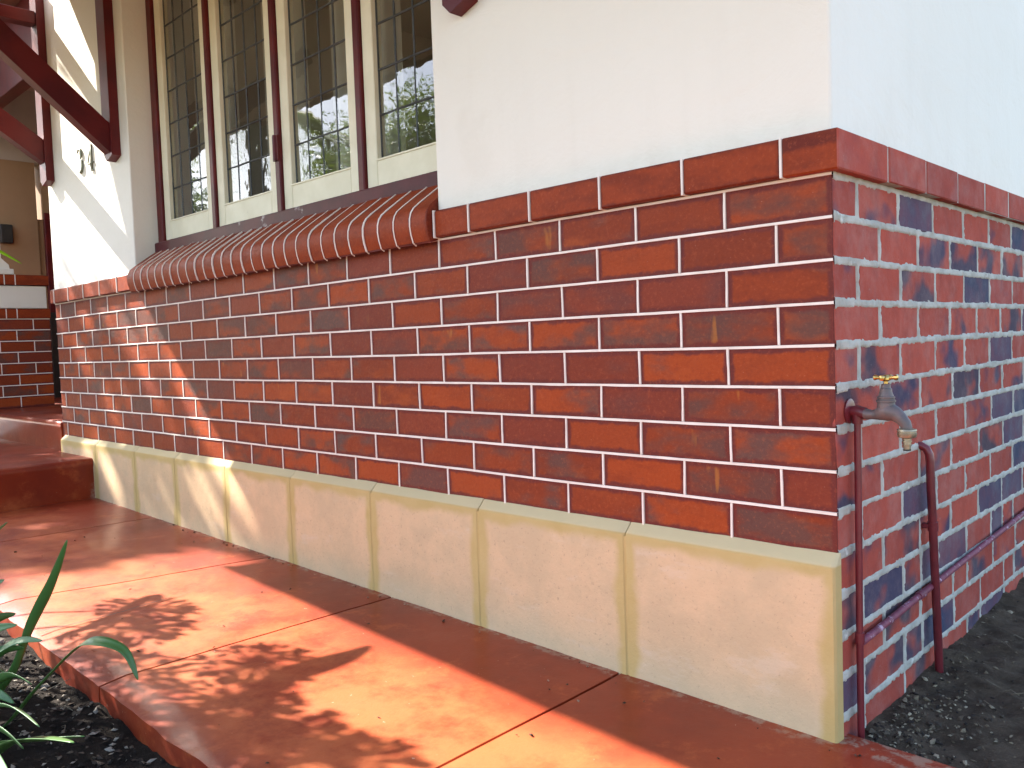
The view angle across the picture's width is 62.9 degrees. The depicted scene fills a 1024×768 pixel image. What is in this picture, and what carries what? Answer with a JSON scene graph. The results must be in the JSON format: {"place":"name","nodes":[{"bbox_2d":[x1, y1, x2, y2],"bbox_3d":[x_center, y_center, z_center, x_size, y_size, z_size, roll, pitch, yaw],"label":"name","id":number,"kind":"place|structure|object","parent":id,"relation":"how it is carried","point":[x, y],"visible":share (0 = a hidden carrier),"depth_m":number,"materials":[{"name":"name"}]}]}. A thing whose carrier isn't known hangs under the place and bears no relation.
{"place":"outdoors","nodes":[
{"label":"outdoors","id":0,"kind":"place"},
{"bbox_2d":[0,623,179,767],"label":"garden soil","id":1,"kind":"structure","parent":0,"point":[12,755],"depth_m":1.94,"materials":[{"name":"black soil"}]},
{"bbox_2d":[0,250,21,263],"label":"tall strap plant","id":2,"kind":"object","parent":1,"relation":"on","point":[6,255],"visible":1,"depth_m":2.90,"materials":[{"name":"green plant"}]},
{"bbox_2d":[0,522,137,767],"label":"strap plant","id":3,"kind":"object","parent":1,"relation":"on","point":[35,614],"visible":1,"depth_m":1.86,"materials":[{"name":"green plant"}]},
{"bbox_2d":[14,524,860,763],"bbox_3d":[-0.567,0.720,2.305,3.751,0.073,0.835,1,4,44],"label":"debris","id":4,"kind":"object","parent":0,"point":[531,734],"visible":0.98,"depth_m":2.31,"materials":[{"name":"brown"}]},
{"bbox_2d":[0,498,954,767],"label":"path","id":5,"kind":"structure","parent":0,"point":[366,678],"depth_m":2.10,"materials":[{"name":"red paint"}]},
{"bbox_2d":[48,634,1023,729],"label":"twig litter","id":6,"kind":"object","parent":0,"point":[1014,693],"visible":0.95,"depth_m":1.98,"materials":[{"name":"brown wood"}]},
{"bbox_2d":[865,577,1023,767],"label":"side soil","id":7,"kind":"structure","parent":0,"point":[1002,624],"depth_m":1.94,"materials":[{"name":"grey soil"}]},
{"bbox_2d":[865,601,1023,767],"bbox_3d":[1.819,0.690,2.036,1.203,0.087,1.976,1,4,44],"label":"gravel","id":8,"kind":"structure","parent":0,"point":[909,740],"depth_m":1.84,"materials":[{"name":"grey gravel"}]},
{"label":"ground","id":9,"kind":"structure","parent":0,"visible":0},
{"bbox_2d":[0,439,94,511],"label":"step","id":10,"kind":"object","parent":9,"relation":"on","point":[32,476],"visible":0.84,"depth_m":4.44,"materials":[{"name":"red paint"}]},
{"bbox_2d":[0,0,1023,742],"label":"house","id":11,"kind":"structure","parent":9,"relation":"on","point":[584,330],"depth_m":2.30,"materials":[{"name":"brick"}]},
{"bbox_2d":[0,397,63,449],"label":"porch floor","id":12,"kind":"structure","parent":11,"relation":"attached to","point":[41,426],"depth_m":5.48,"materials":[{"name":"red paint"}]},
{"bbox_2d":[0,254,54,408],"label":"porch wall","id":13,"kind":"structure","parent":12,"relation":"on","point":[26,375],"depth_m":6.55,"materials":[{"name":"red brick"}]},
{"bbox_2d":[77,144,93,173],"bbox_3d":[-2.264,-1.190,4.438,0.233,0.151,0.014,1,4,44],"label":"house number","id":14,"kind":"object","parent":11,"relation":"attached to","point":[89,156],"visible":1,"depth_m":4.40,"materials":[{"name":"silver metal"}]},
{"bbox_2d":[153,0,212,239],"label":"window","id":15,"kind":"structure","parent":11,"relation":"in","point":[176,226],"depth_m":4.03,"materials":[{"name":"beige paint"}]},
{"bbox_2d":[208,0,279,225],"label":"window","id":16,"kind":"structure","parent":11,"relation":"in","point":[230,211],"depth_m":3.63,"materials":[{"name":"beige paint"}]},
{"bbox_2d":[145,0,437,252],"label":"window frame","id":17,"kind":"structure","parent":11,"relation":"in","point":[364,194],"depth_m":3.34,"materials":[{"name":"paint"}]},
{"bbox_2d":[275,0,358,209],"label":"window","id":18,"kind":"structure","parent":11,"relation":"in","point":[298,192],"depth_m":3.23,"materials":[{"name":"beige paint"}]},
{"bbox_2d":[360,0,436,187],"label":"window","id":19,"kind":"structure","parent":11,"relation":"in","point":[382,169],"depth_m":2.90,"materials":[{"name":"beige paint"}]},
{"bbox_2d":[918,442,943,672],"bbox_3d":[1.033,0.492,2.071,0.049,0.710,0.081,1,4,44],"label":"water pipe","id":20,"kind":"object","parent":11,"relation":"attached to","point":[931,525],"visible":0.87,"depth_m":2.05,"materials":[{"name":"red metal"}]},
{"bbox_2d":[844,374,1023,738],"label":"garden tap","id":21,"kind":"object","parent":11,"relation":"attached to","point":[887,409],"visible":1,"depth_m":1.74,"materials":[{"name":"metal"}]}
]}

